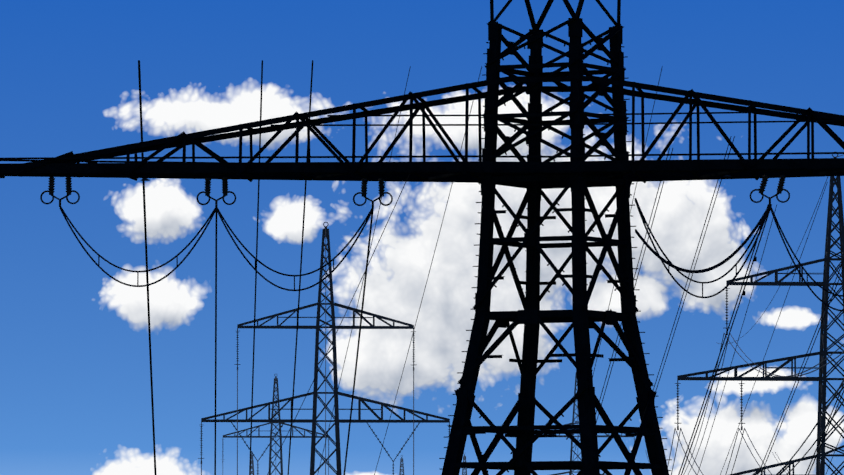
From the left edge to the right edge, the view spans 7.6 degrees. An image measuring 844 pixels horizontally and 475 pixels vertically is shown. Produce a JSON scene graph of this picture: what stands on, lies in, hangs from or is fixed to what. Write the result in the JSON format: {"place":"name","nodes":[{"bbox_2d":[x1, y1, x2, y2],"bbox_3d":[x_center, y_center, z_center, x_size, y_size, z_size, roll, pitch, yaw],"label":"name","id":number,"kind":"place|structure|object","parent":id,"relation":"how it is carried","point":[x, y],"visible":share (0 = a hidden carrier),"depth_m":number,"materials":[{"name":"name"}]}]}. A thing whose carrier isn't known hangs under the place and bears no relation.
{"place":"outdoors","nodes":[
{"label":"outdoors","id":0,"kind":"place"},
{"bbox_2d":[250,453,253,474],"bbox_3d":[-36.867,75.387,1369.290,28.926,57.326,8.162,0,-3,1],"label":"pylon","id":1,"kind":"object","parent":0,"point":[252,463],"visible":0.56,"depth_m":1370.51,"materials":[{"name":"metal"}]},
{"bbox_2d":[223,376,328,474],"bbox_3d":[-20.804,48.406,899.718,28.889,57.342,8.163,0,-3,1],"label":"pylon","id":2,"kind":"object","parent":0,"point":[271,430],"visible":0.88,"depth_m":900.30,"materials":[{"name":"metal"}]},
{"bbox_2d":[222,374,330,462],"bbox_3d":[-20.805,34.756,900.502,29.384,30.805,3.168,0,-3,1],"label":"pylon insulators","id":3,"kind":"object","parent":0,"point":[327,439],"visible":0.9,"depth_m":901.20,"materials":[{"name":"black ceramic"}]},
{"bbox_2d":[198,222,451,474],"bbox_3d":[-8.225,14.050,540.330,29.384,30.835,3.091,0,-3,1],"label":"pylon insulators","id":4,"kind":"object","parent":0,"point":[237,364],"visible":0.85,"depth_m":540.05,"materials":[{"name":"black ceramic"}]},
{"bbox_2d":[201,226,449,474],"bbox_3d":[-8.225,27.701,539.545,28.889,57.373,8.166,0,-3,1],"label":"pylon","id":5,"kind":"object","parent":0,"point":[315,393],"visible":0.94,"depth_m":540.05,"materials":[{"name":"metal"}]},
{"bbox_2d":[399,457,403,474],"bbox_3d":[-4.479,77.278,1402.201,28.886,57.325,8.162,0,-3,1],"label":"pylon","id":6,"kind":"object","parent":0,"point":[401,459],"visible":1,"depth_m":1403.39,"materials":[{"name":"metal"}]},
{"bbox_2d":[0,0,843,474],"label":"sky","id":7,"kind":"structure","parent":0,"point":[75,382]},
{"bbox_2d":[462,456,466,474],"bbox_3d":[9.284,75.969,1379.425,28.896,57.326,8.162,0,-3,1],"label":"pylon","id":8,"kind":"object","parent":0,"point":[463,468],"visible":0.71,"depth_m":1380.47,"materials":[{"name":"metal"}]},
{"bbox_2d":[551,374,634,474],"bbox_3d":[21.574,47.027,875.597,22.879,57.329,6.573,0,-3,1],"label":"pylon","id":9,"kind":"object","parent":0,"point":[573,423],"visible":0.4,"depth_m":876.07,"materials":[{"name":"metal"}]},
{"bbox_2d":[674,154,837,429],"bbox_3d":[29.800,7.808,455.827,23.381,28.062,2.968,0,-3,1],"label":"pylon insulators","id":10,"kind":"object","parent":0,"point":[741,383],"visible":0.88,"depth_m":454.93,"materials":[{"name":"black ceramic"}]},
{"bbox_2d":[677,157,843,474],"bbox_3d":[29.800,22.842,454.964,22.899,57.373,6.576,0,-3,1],"label":"pylon","id":11,"kind":"object","parent":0,"point":[824,352],"visible":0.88,"depth_m":455.31,"materials":[{"name":"metal"}]},
{"label":"ground","id":12,"kind":"structure","parent":0,"visible":0},
{"bbox_2d":[201,227,413,474],"bbox_3d":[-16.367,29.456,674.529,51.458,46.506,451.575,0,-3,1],"label":"pylon conductors","id":13,"kind":"object","parent":12,"relation":"on","point":[325,386],"visible":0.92,"depth_m":524.89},
{"bbox_2d":[0,0,843,474],"bbox_3d":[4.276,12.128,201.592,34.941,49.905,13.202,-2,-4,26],"label":"tower","id":14,"kind":"structure","parent":12,"relation":"on","point":[536,176],"depth_m":201.72,"materials":[{"name":"metal"}]},
{"bbox_2d":[40,175,789,207],"bbox_3d":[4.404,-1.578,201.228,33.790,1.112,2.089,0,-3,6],"label":"tower insulators","id":15,"kind":"object","parent":14,"relation":"attached to","point":[364,185],"visible":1,"depth_m":202.82,"materials":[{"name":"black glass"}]},
{"bbox_2d":[645,155,843,474],"bbox_3d":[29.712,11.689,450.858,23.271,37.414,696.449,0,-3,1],"label":"pylon conductors","id":16,"kind":"object","parent":12,"relation":"on","point":[768,375],"visible":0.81,"depth_m":422.39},
{"bbox_2d":[60,60,843,474],"bbox_3d":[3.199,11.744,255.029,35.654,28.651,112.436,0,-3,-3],"label":"tower conductors","id":17,"kind":"object","parent":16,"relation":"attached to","point":[664,262],"visible":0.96,"depth_m":209.51,"materials":[{"name":"metal"}]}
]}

